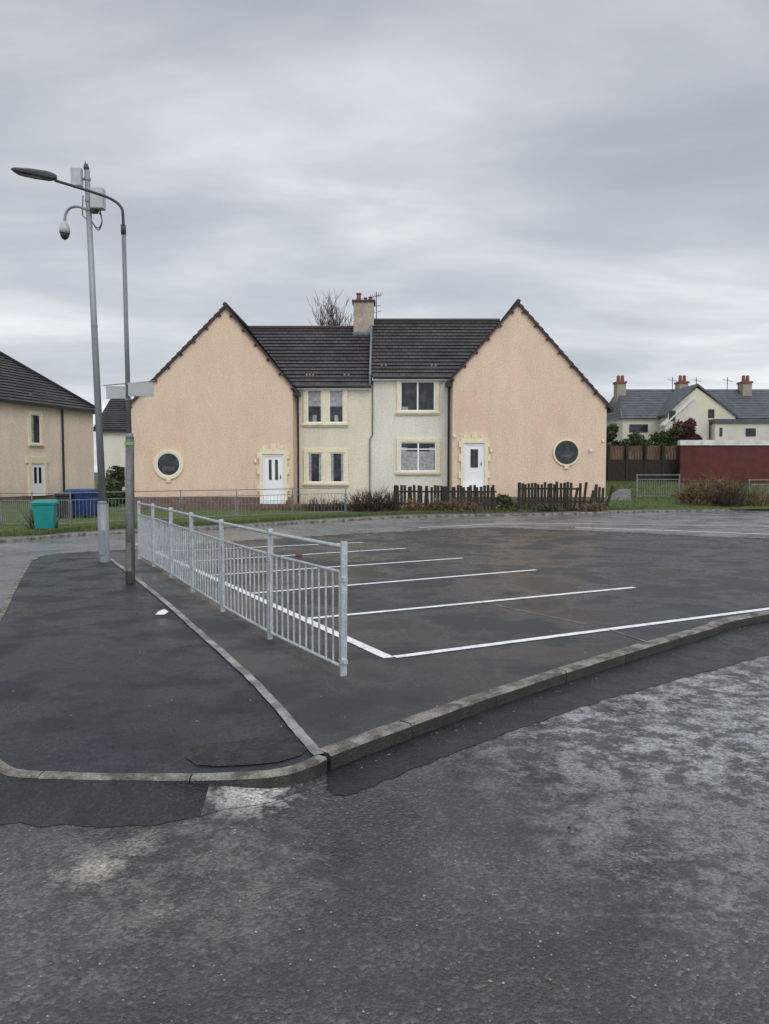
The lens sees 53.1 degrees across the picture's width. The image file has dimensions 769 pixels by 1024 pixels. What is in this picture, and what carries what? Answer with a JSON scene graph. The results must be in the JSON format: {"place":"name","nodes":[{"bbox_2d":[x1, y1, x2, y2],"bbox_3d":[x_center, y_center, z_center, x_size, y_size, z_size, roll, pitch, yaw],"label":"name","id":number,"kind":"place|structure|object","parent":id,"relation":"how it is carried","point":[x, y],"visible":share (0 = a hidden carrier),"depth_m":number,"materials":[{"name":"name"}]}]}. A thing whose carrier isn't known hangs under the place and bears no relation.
{"place":"outdoors","nodes":[
{"label":"outdoors","id":0,"kind":"place"},
{"bbox_2d":[94,472,97,479],"bbox_3d":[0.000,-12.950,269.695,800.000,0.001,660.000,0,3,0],"label":"ground","id":1,"kind":"structure","parent":0,"point":[95,475],"depth_m":225.83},
{"bbox_2d":[0,560,326,788],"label":"kerb","id":2,"kind":"structure","parent":1,"relation":"on","point":[311,768],"depth_m":4.04,"materials":[{"name":"concrete"}]},
{"bbox_2d":[0,509,768,542],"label":"kerb","id":3,"kind":"structure","parent":1,"relation":"on","point":[231,527],"depth_m":26.07,"materials":[{"name":"concrete"}]},
{"bbox_2d":[30,527,754,559],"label":"kerb","id":4,"kind":"structure","parent":1,"relation":"on","point":[34,558],"depth_m":18.87,"materials":[{"name":"concrete"}]},
{"bbox_2d":[317,610,768,769],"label":"kerb","id":5,"kind":"structure","parent":1,"relation":"on","point":[347,750],"depth_m":5.57,"materials":[{"name":"concrete"}]},
{"bbox_2d":[0,480,631,535],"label":"lawn","id":6,"kind":"structure","parent":0,"point":[10,510],"depth_m":27.23,"materials":[{"name":"green plant"}]},
{"bbox_2d":[0,495,54,501],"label":"base course","id":7,"kind":"object","parent":6,"relation":"on","point":[29,497],"depth_m":40.28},
{"bbox_2d":[0,492,71,525],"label":"guard railing","id":8,"kind":"object","parent":6,"relation":"on","point":[31,493],"visible":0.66,"depth_m":21.93,"materials":[{"name":"metal"}]},
{"bbox_2d":[31,499,58,529],"bbox_3d":[-9.027,0.078,20.515,0.594,0.813,0.688,-1,3,-14],"label":"wheelie bin","id":9,"kind":"object","parent":6,"relation":"on","point":[45,513],"visible":0.92,"depth_m":20.26,"materials":[{"name":"teal plastic"}]},
{"bbox_2d":[0,403,93,496],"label":"walls","id":10,"kind":"structure","parent":6,"relation":"on","point":[15,449],"depth_m":42.11,"materials":[{"name":"paint"}]},
{"bbox_2d":[27,411,44,446],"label":"window surround","id":11,"kind":"object","parent":10,"relation":"attached to","point":[29,413],"visible":1,"depth_m":40.66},
{"bbox_2d":[25,457,48,495],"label":"door surround","id":12,"kind":"object","parent":10,"relation":"attached to","point":[30,461],"visible":0.99,"depth_m":40.81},
{"bbox_2d":[32,464,44,495],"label":"door","id":13,"kind":"structure","parent":12,"relation":"in","point":[37,487],"depth_m":41.12,"materials":[{"name":"white plastic"}]},
{"bbox_2d":[0,399,94,491],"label":"gutter and pipe","id":14,"kind":"object","parent":10,"relation":"attached to","point":[62,408],"visible":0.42,"depth_m":42.88,"materials":[{"name":"black plastic"}]},
{"bbox_2d":[54,492,74,517],"bbox_3d":[-10.714,-0.237,25.854,0.530,0.864,0.615,0,3,-6],"label":"wheelie bin","id":15,"kind":"object","parent":6,"relation":"on","point":[64,503],"visible":0.73,"depth_m":25.61,"materials":[{"name":"black plastic"}]},
{"bbox_2d":[64,489,85,516],"bbox_3d":[-10.484,-0.308,26.211,0.583,0.966,0.676,0,3,-6],"label":"wheelie bin","id":16,"kind":"object","parent":6,"relation":"on","point":[77,496],"visible":0.45,"depth_m":25.94,"materials":[{"name":"blue plastic"}]},
{"bbox_2d":[80,489,98,516],"bbox_3d":[-10.077,-0.308,26.210,0.583,0.966,0.676,1,3,11],"label":"wheelie bin","id":17,"kind":"object","parent":6,"relation":"on","point":[85,510],"visible":0.59,"depth_m":25.97,"materials":[{"name":"blue plastic"}]},
{"bbox_2d":[97,466,124,506],"bbox_3d":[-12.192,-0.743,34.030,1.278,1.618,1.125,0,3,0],"label":"evergreen hedge","id":18,"kind":"object","parent":6,"relation":"on","point":[112,486],"visible":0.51,"depth_m":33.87,"materials":[{"name":"green plant"}]},
{"bbox_2d":[103,431,126,489],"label":"walls","id":19,"kind":"structure","parent":6,"relation":"on","point":[114,448],"depth_m":57.83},
{"bbox_2d":[93,399,125,428],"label":"roof","id":20,"kind":"structure","parent":19,"relation":"on","point":[113,415],"depth_m":59.05,"materials":[{"name":"tile"}]},
{"bbox_2d":[68,487,346,525],"bbox_3d":[-5.373,-0.226,25.536,10.043,1.080,0.460,-3,4,-40],"label":"guard railing","id":21,"kind":"object","parent":6,"relation":"on","point":[236,505],"visible":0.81,"depth_m":25.34,"materials":[{"name":"metal"}]},
{"bbox_2d":[131,308,295,503],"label":"gable walls","id":22,"kind":"structure","parent":6,"relation":"on","point":[216,411],"depth_m":33.83,"materials":[{"name":"paint"}]},
{"bbox_2d":[153,449,183,481],"bbox_3d":[-9.507,-2.041,33.894,1.328,1.448,0.090,0,3,0],"label":"round window west surround","id":23,"kind":"object","parent":22,"relation":"attached to","point":[178,473],"visible":1,"depth_m":33.87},
{"bbox_2d":[157,452,179,475],"bbox_3d":[-9.507,-2.102,33.911,1.035,1.035,0.050,0,3,0],"label":"round window west frame","id":24,"kind":"object","parent":22,"relation":"attached to","point":[160,471],"visible":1,"depth_m":33.89,"materials":[{"name":"white plastic"}]},
{"bbox_2d":[158,453,178,474],"bbox_3d":[-9.507,-2.102,33.920,0.979,0.979,0.029,0,3,0],"label":"round window pane","id":25,"kind":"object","parent":24,"relation":"attached to","point":[167,459],"visible":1,"depth_m":33.90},
{"bbox_2d":[133,307,221,398],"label":"gable roof","id":26,"kind":"structure","parent":22,"relation":"on","point":[182,347],"depth_m":33.56,"materials":[{"name":"tile"}]},
{"bbox_2d":[124,306,224,409],"bbox_3d":[-9.153,-6.722,33.618,4.458,4.588,0.126,0,3,0],"label":"gable barge","id":27,"kind":"object","parent":26,"relation":"attached to","point":[201,330],"visible":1,"depth_m":33.55},
{"bbox_2d":[230,310,298,391],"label":"gable roof","id":28,"kind":"structure","parent":22,"relation":"attached to","point":[251,334],"depth_m":34.72,"materials":[{"name":"tile"}]},
{"bbox_2d":[225,306,297,391],"bbox_3d":[-5.366,-7.099,33.597,3.116,3.833,0.126,0,3,0],"label":"gable barge","id":29,"kind":"object","parent":28,"relation":"attached to","point":[261,349],"visible":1,"depth_m":33.53},
{"bbox_2d":[260,455,285,503],"bbox_3d":[-4.890,-1.428,33.822,1.121,2.136,0.300,0,3,0],"label":"door west leaf","id":30,"kind":"object","parent":22,"relation":"attached to","point":[278,484],"visible":0.95,"depth_m":33.93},
{"bbox_2d":[257,445,289,499],"bbox_3d":[-4.890,-1.734,33.906,1.401,2.438,0.120,0,3,0],"label":"door west surround","id":31,"kind":"object","parent":22,"relation":"attached to","point":[271,450],"visible":0.98,"depth_m":33.84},
{"bbox_2d":[249,329,369,385],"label":"roof","id":32,"kind":"structure","parent":22,"relation":"attached to","point":[328,356],"depth_m":36.66,"materials":[{"name":"tile"}]},
{"bbox_2d":[248,326,352,328],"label":"ridge tiles","id":33,"kind":"object","parent":32,"relation":"on","point":[300,327],"visible":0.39,"depth_m":38.66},
{"bbox_2d":[295,385,370,387],"bbox_3d":[-2.291,-5.620,34.466,3.413,0.130,0.130,0,3,0],"label":"gutter","id":34,"kind":"object","parent":32,"relation":"attached to","point":[332,386],"visible":1,"depth_m":34.41,"materials":[{"name":"black plastic"}]},
{"bbox_2d":[353,302,373,331],"bbox_3d":[-1.034,-9.251,38.755,1.018,2.413,0.900,0,3,0],"label":"chimney stack","id":35,"kind":"object","parent":32,"relation":"on","point":[363,316],"visible":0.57,"depth_m":38.28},
{"bbox_2d":[135,497,291,503],"bbox_3d":[-7.595,-0.306,34.018,7.174,0.720,0.029,0,3,0],"label":"gable base course","id":36,"kind":"object","parent":6,"relation":"on","point":[245,500],"depth_m":33.99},
{"bbox_2d":[135,504,376,509],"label":"garden wall","id":37,"kind":"structure","parent":6,"relation":"on","point":[211,506],"depth_m":31.03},
{"bbox_2d":[301,496,351,510],"bbox_3d":[-2.191,-0.319,30.424,2.244,0.658,1.066,0,3,0],"label":"bare hedge","id":38,"kind":"object","parent":6,"relation":"on","point":[326,507],"visible":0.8,"depth_m":30.34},
{"bbox_2d":[295,385,371,503],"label":"walls","id":39,"kind":"structure","parent":6,"relation":"on","point":[353,436],"depth_m":34.88,"materials":[{"name":"paint"}]},
{"bbox_2d":[302,449,348,485],"bbox_3d":[-2.650,-2.013,34.877,2.128,1.682,0.150,0,3,0],"label":"window lower west surround","id":40,"kind":"object","parent":39,"relation":"attached to","point":[325,467],"visible":1,"depth_m":34.84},
{"bbox_2d":[307,453,344,482],"bbox_3d":[-2.650,-2.015,34.925,1.684,1.358,0.055,0,3,0],"label":"window frame","id":41,"kind":"object","parent":40,"relation":"in","point":[308,481],"visible":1,"depth_m":34.90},
{"bbox_2d":[311,454,340,480],"bbox_3d":[-2.650,-2.016,34.935,1.628,1.302,0.025,0,3,0],"label":"window pane","id":42,"kind":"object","parent":41,"relation":"in","point":[315,467],"visible":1,"depth_m":34.92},
{"bbox_2d":[309,454,342,480],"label":"curtains","id":43,"kind":"object","parent":41,"relation":"attached to","point":[332,467],"depth_m":34.91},
{"bbox_2d":[302,390,348,426],"bbox_3d":[-2.665,-4.766,34.728,2.098,1.817,0.150,0,3,0],"label":"window surround","id":44,"kind":"object","parent":39,"relation":"attached to","point":[325,409],"visible":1,"depth_m":34.70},
{"bbox_2d":[307,390,343,422],"bbox_3d":[-2.665,-4.768,34.775,1.654,1.493,0.055,0,3,0],"label":"window frame","id":45,"kind":"object","parent":44,"relation":"in","point":[321,406],"visible":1,"depth_m":34.75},
{"bbox_2d":[308,391,342,421],"bbox_3d":[-2.665,-4.768,34.764,1.548,1.387,0.005,0,3,0],"label":"window blind","id":46,"kind":"object","parent":45,"relation":"attached to","point":[314,398],"depth_m":34.75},
{"bbox_2d":[308,406,342,421],"bbox_3d":[-2.665,-4.769,34.785,1.598,1.437,0.025,0,3,0],"label":"window pane","id":47,"kind":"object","parent":45,"relation":"in","point":[316,410],"visible":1,"depth_m":34.79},
{"bbox_2d":[307,290,364,325],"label":"bare tree","id":48,"kind":"object","parent":6,"relation":"on","point":[333,322],"visible":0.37,"depth_m":50.80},
{"bbox_2d":[0,505,677,535],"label":"grass verge","id":49,"kind":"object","parent":6,"relation":"on","point":[39,531],"depth_m":24.42,"materials":[{"name":"plant"}]},
{"bbox_2d":[297,382,449,503],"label":"downpipes","id":50,"kind":"object","parent":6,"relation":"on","point":[298,442],"visible":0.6,"depth_m":34.76,"materials":[{"name":"black plastic"}]},
{"bbox_2d":[342,487,406,511],"bbox_3d":[-0.385,-0.505,29.838,2.556,1.097,1.352,0,3,0],"label":"bare hedge","id":51,"kind":"object","parent":6,"relation":"on","point":[381,502],"visible":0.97,"depth_m":29.68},
{"bbox_2d":[372,381,450,502],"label":"walls","id":52,"kind":"structure","parent":6,"relation":"on","point":[390,426],"depth_m":34.86,"materials":[{"name":"paint"}]},
{"bbox_2d":[395,381,439,414],"bbox_3d":[1.495,-5.220,34.703,2.010,1.669,0.150,0,3,0],"label":"window surround","id":53,"kind":"object","parent":52,"relation":"attached to","point":[435,412],"visible":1,"depth_m":34.68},
{"bbox_2d":[401,382,433,409],"bbox_3d":[1.495,-5.223,34.760,1.510,1.289,0.025,0,3,0],"label":"window","id":54,"kind":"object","parent":53,"relation":"in","point":[425,395],"visible":1,"depth_m":34.75,"materials":[{"name":"glass"}]},
{"bbox_2d":[395,438,440,474],"bbox_3d":[1.525,-2.500,34.851,2.069,1.651,0.150,0,3,0],"label":"window surround","id":55,"kind":"object","parent":52,"relation":"attached to","point":[437,471],"visible":1,"depth_m":34.81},
{"bbox_2d":[400,442,435,470],"bbox_3d":[1.525,-2.503,34.898,1.625,1.327,0.055,0,3,0],"label":"window lower east frame","id":56,"kind":"object","parent":55,"relation":"in","point":[417,449],"visible":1,"depth_m":34.86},
{"bbox_2d":[401,443,434,469],"bbox_3d":[1.525,-2.503,34.908,1.569,1.271,0.025,0,3,0],"label":"window frame","id":57,"kind":"object","parent":56,"relation":"in","point":[421,445],"visible":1,"depth_m":34.87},
{"bbox_2d":[371,322,498,376],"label":"roof","id":58,"kind":"structure","parent":52,"relation":"on","point":[413,348],"depth_m":36.62,"materials":[{"name":"tile"}]},
{"bbox_2d":[373,376,450,378],"bbox_3d":[1.241,-6.026,34.444,3.502,0.130,0.130,0,3,0],"label":"gutter","id":59,"kind":"object","parent":58,"relation":"attached to","point":[411,377],"visible":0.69,"depth_m":34.39,"materials":[{"name":"black plastic"}]},
{"bbox_2d":[374,318,499,321],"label":"ridge tiles","id":60,"kind":"object","parent":58,"relation":"on","point":[438,319],"visible":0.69,"depth_m":38.65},
{"bbox_2d":[394,485,496,511],"bbox_3d":[2.328,-0.430,29.686,3.960,1.239,0.169,0,3,0],"label":"picket fence","id":61,"kind":"object","parent":6,"relation":"on","point":[442,492],"visible":0.62,"depth_m":29.60,"materials":[{"name":"wood"}]},
{"bbox_2d":[450,305,606,500],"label":"gable walls","id":62,"kind":"structure","parent":6,"relation":"on","point":[524,399],"depth_m":33.81,"materials":[{"name":"paint"}]},
{"bbox_2d":[459,434,489,486],"bbox_3d":[3.955,-2.266,33.877,1.372,2.348,0.120,0,3,0],"label":"door surround","id":63,"kind":"object","parent":62,"relation":"attached to","point":[473,439],"visible":0.95,"depth_m":33.81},
{"bbox_2d":[464,444,486,490],"bbox_3d":[3.955,-1.960,33.793,1.092,2.046,0.300,0,3,0],"label":"front door","id":64,"kind":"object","parent":62,"relation":"attached to","point":[473,476],"visible":0.86,"depth_m":33.90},
{"bbox_2d":[445,305,514,383],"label":"gable roof","id":65,"kind":"structure","parent":62,"relation":"attached to","point":[482,341],"depth_m":33.79,"materials":[{"name":"tile"}]},
{"bbox_2d":[448,303,517,381],"bbox_3d":[4.291,-7.375,33.582,3.039,3.562,0.126,0,3,0],"label":"gable barge","id":66,"kind":"object","parent":65,"relation":"attached to","point":[484,341],"visible":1,"depth_m":33.52},
{"bbox_2d":[553,439,579,468],"bbox_3d":[8.002,-2.557,33.866,1.183,1.303,0.090,0,3,0],"label":"round window east surround","id":67,"kind":"object","parent":62,"relation":"attached to","point":[566,466],"visible":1,"depth_m":33.84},
{"bbox_2d":[555,441,577,463],"bbox_3d":[8.002,-2.618,33.883,1.035,1.035,0.050,0,3,0],"label":"round window frame","id":68,"kind":"object","parent":67,"relation":"attached to","point":[575,456],"visible":1,"depth_m":33.86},
{"bbox_2d":[558,444,574,460],"bbox_3d":[8.002,-2.619,33.892,0.799,0.799,0.029,0,3,0],"label":"round window east glass","id":69,"kind":"object","parent":68,"relation":"attached to","point":[566,449],"visible":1,"depth_m":33.88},
{"bbox_2d":[521,304,612,410],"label":"gable roof","id":70,"kind":"structure","parent":62,"relation":"attached to","point":[568,357],"depth_m":33.59,"materials":[{"name":"tile"}]},
{"bbox_2d":[518,303,612,409],"bbox_3d":[7.892,-6.780,33.615,4.161,4.754,0.126,0,3,0],"label":"gable barge","id":71,"kind":"object","parent":70,"relation":"attached to","point":[564,355],"visible":1,"depth_m":33.57},
{"bbox_2d":[517,481,613,510],"bbox_3d":[7.120,-0.549,30.280,3.768,1.312,0.168,0,3,0],"label":"picket fence","id":72,"kind":"object","parent":6,"relation":"on","point":[524,494],"visible":0.8,"depth_m":30.20,"materials":[{"name":"wood"}]},
{"bbox_2d":[0,509,694,538],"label":"pavement","id":73,"kind":"structure","parent":0,"point":[24,536],"depth_m":25.62,"materials":[{"name":"concrete"}]},
{"bbox_2d":[520,502,564,511],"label":"dead weeds","id":74,"kind":"object","parent":73,"relation":"on","point":[548,508],"visible":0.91,"depth_m":29.76,"materials":[{"name":"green plant"}]},
{"bbox_2d":[577,499,608,511],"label":"dead weeds","id":75,"kind":"object","parent":73,"relation":"on","point":[593,507],"visible":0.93,"depth_m":29.85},
{"bbox_2d":[0,655,768,1023],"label":"road","id":76,"kind":"structure","parent":0,"point":[668,783],"depth_m":3.07,"materials":[{"name":"asphalt"}]},
{"bbox_2d":[0,773,208,826],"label":"damp tarmac","id":77,"kind":"structure","parent":76,"relation":"on","point":[36,802],"depth_m":3.82,"materials":[{"name":"asphalt"}]},
{"bbox_2d":[201,783,311,815],"bbox_3d":[-0.676,1.439,3.981,0.600,0.050,0.238,-2,3,-26],"label":"dropped kerb apron","id":78,"kind":"object","parent":76,"relation":"on","point":[218,797],"visible":1,"depth_m":3.94,"materials":[{"name":"concrete"}]},
{"bbox_2d":[0,806,766,1023],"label":"gravel bits","id":79,"kind":"object","parent":76,"relation":"on","point":[310,959],"visible":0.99,"depth_m":2.72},
{"bbox_2d":[325,621,768,795],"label":"tar band","id":80,"kind":"object","parent":76,"relation":"on","point":[731,646],"visible":0.99,"depth_m":5.59,"materials":[{"name":"asphalt"}]},
{"bbox_2d":[0,528,768,774],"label":"pavement","id":81,"kind":"structure","parent":0,"point":[103,655],"depth_m":5.79,"materials":[{"name":"asphalt"}]},
{"bbox_2d":[11,167,155,582],"bbox_3d":[-4.169,-1.770,10.823,1.946,5.963,0.240,0,3,0],"label":"street lamp","id":82,"kind":"object","parent":81,"relation":"on","point":[127,391],"visible":0.98,"depth_m":10.80,"materials":[{"name":"metal"}]},
{"bbox_2d":[59,161,109,561],"bbox_3d":[-5.160,-2.511,13.279,0.796,6.941,0.240,0,3,0],"label":"cctv pole","id":83,"kind":"object","parent":81,"relation":"on","point":[95,204],"visible":0.98,"depth_m":13.23,"materials":[{"name":"metal"}]},
{"bbox_2d":[110,557,323,754],"bbox_3d":[-2.685,1.087,9.277,0.170,0.001,10.962,-1,3,-26],"label":"edging strip","id":84,"kind":"object","parent":81,"relation":"on","point":[309,743],"visible":0.92,"depth_m":5.80,"materials":[{"name":"concrete"}]},
{"bbox_2d":[185,732,307,765],"bbox_3d":[-0.776,1.359,4.374,0.677,0.001,0.456,-1,3,-25],"label":"tarmac patch","id":85,"kind":"object","parent":81,"relation":"on","point":[277,747],"visible":1,"depth_m":4.37,"materials":[{"name":"asphalt"}]},
{"bbox_2d":[110,529,768,754],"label":"car park","id":86,"kind":"structure","parent":81,"relation":"on","point":[673,577],"depth_m":9.10,"materials":[{"name":"asphalt"}]},
{"bbox_2d":[137,501,347,675],"bbox_3d":[-2.407,0.589,9.890,0.158,1.150,8.989,-2,4,-27],"label":"guard railing","id":87,"kind":"object","parent":86,"relation":"on","point":[153,549],"visible":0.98,"depth_m":8.02,"materials":[{"name":"metal"}]},
{"bbox_2d":[137,544,393,657],"bbox_3d":[-2.652,0.963,11.629,0.106,0.001,11.503,-2,4,-28],"label":"parking line","id":88,"kind":"object","parent":86,"relation":"on","point":[365,647],"visible":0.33,"depth_m":7.80,"materials":[{"name":"paint"}]},
{"bbox_2d":[253,569,534,593],"bbox_3d":[0.356,0.988,11.161,4.770,0.001,0.090,-2,4,-30],"label":"parking line","id":89,"kind":"object","parent":86,"relation":"on","point":[403,580],"visible":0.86,"depth_m":11.13,"materials":[{"name":"paint"}]},
{"bbox_2d":[309,587,635,618],"bbox_3d":[1.292,1.084,9.385,4.759,0.001,0.091,-2,4,-28],"label":"parking line","id":90,"kind":"object","parent":86,"relation":"on","point":[473,602],"visible":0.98,"depth_m":9.28,"materials":[{"name":"paint"}]},
{"bbox_2d":[394,608,768,657],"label":"parking line","id":91,"kind":"object","parent":86,"relation":"on","point":[529,639],"visible":1,"depth_m":7.47,"materials":[{"name":"paint"}]},
{"bbox_2d":[0,511,768,609],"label":"road","id":92,"kind":"structure","parent":0,"point":[15,557],"depth_m":22.55,"materials":[{"name":"asphalt"}]},
{"bbox_2d":[0,0,768,471],"label":"sky","id":93,"kind":"structure","parent":0,"point":[601,167],"materials":[{"name":"grey"}]},
{"bbox_2d":[402,447,433,469],"bbox_3d":[1.525,-2.411,34.892,1.458,1.038,0.005,0,3,0],"label":"net curtain","id":94,"kind":"object","parent":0,"point":[409,460],"depth_m":34.90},
{"bbox_2d":[597,489,630,506],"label":"footpath","id":95,"kind":"structure","parent":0,"point":[623,493],"depth_m":35.68,"materials":[{"name":"concrete"}]},
{"bbox_2d":[604,481,768,508],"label":"garden lawn","id":96,"kind":"structure","parent":0,"point":[671,502],"depth_m":34.65,"materials":[{"name":"green plant"}]},
{"bbox_2d":[606,444,678,481],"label":"timber fence","id":97,"kind":"object","parent":96,"relation":"on","point":[626,465],"visible":0.61,"depth_m":41.20,"materials":[{"name":"wood"}]},
{"bbox_2d":[636,474,679,497],"bbox_3d":[12.423,-1.135,34.988,2.015,1.171,0.086,0,3,0],"label":"garden railing","id":98,"kind":"object","parent":96,"relation":"on","point":[637,479],"visible":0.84,"depth_m":34.98,"materials":[{"name":"metal"}]},
{"bbox_2d":[670,472,746,505],"bbox_3d":[13.757,-1.044,32.916,3.297,1.538,1.952,0,3,0],"label":"bare shrub","id":99,"kind":"object","parent":96,"relation":"on","point":[701,493],"visible":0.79,"depth_m":32.84,"materials":[{"name":"plant"}]},
{"bbox_2d":[678,445,768,482],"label":"boundary wall","id":100,"kind":"structure","parent":96,"relation":"on","point":[747,462],"depth_m":40.42,"materials":[{"name":"brick"}]},
{"bbox_2d":[678,440,768,444],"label":"coping","id":101,"kind":"object","parent":100,"relation":"on","point":[723,442],"visible":1,"depth_m":40.30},
{"bbox_2d":[708,477,757,506],"bbox_3d":[14.680,-0.896,32.380,2.168,1.402,1.588,1,3,10],"label":"bare shrub","id":102,"kind":"object","parent":96,"relation":"on","point":[730,499],"visible":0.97,"depth_m":32.37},
{"bbox_2d":[741,483,768,505],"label":"bare shrub","id":103,"kind":"object","parent":96,"relation":"on","point":[754,500],"visible":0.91,"depth_m":32.52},
{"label":"roof back","id":104,"kind":"object","parent":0,"visible":0},
{"bbox_2d":[0,354,94,409],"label":"roof front","id":105,"kind":"structure","parent":104,"relation":"attached to","point":[18,382],"depth_m":42.19,"materials":[{"name":"tile"}]},
{"bbox_2d":[0,351,94,407],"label":"hip tiles","id":106,"kind":"object","parent":105,"relation":"attached to","point":[47,379],"visible":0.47,"depth_m":44.28,"materials":[{"name":"tile"}]},
{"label":"raised terrain","id":107,"kind":"structure","parent":0,"visible":0},
{"bbox_2d":[606,423,621,448],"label":"garden bush","id":108,"kind":"object","parent":107,"relation":"on","point":[612,430],"visible":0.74,"depth_m":47.62,"materials":[{"name":"green plant"}]},
{"bbox_2d":[620,431,651,450],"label":"garden bush","id":109,"kind":"object","parent":107,"relation":"on","point":[634,439],"visible":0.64,"depth_m":47.34,"materials":[{"name":"green plant"}]},
{"bbox_2d":[648,432,670,454],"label":"garden bush","id":110,"kind":"object","parent":107,"relation":"on","point":[658,439],"visible":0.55,"depth_m":47.18,"materials":[{"name":"green plant"}]},
{"bbox_2d":[660,425,682,450],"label":"garden bush","id":111,"kind":"object","parent":107,"relation":"on","point":[674,431],"visible":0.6,"depth_m":47.30,"materials":[{"name":"green plant"}]},
{"bbox_2d":[671,418,702,442],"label":"russet bush","id":112,"kind":"object","parent":107,"relation":"on","point":[689,428],"visible":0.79,"depth_m":49.21,"materials":[{"name":"red plant"}]},
{"bbox_2d":[606,375,768,458],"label":"slate roof cottage","id":113,"kind":"structure","parent":107,"relation":"on","point":[741,412],"depth_m":59.72,"materials":[{"name":"paint"}]},
{"bbox_2d":[629,409,755,435],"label":"windows","id":114,"kind":"structure","parent":113,"relation":"in","point":[632,427],"depth_m":58.02,"materials":[{"name":"black glass"}]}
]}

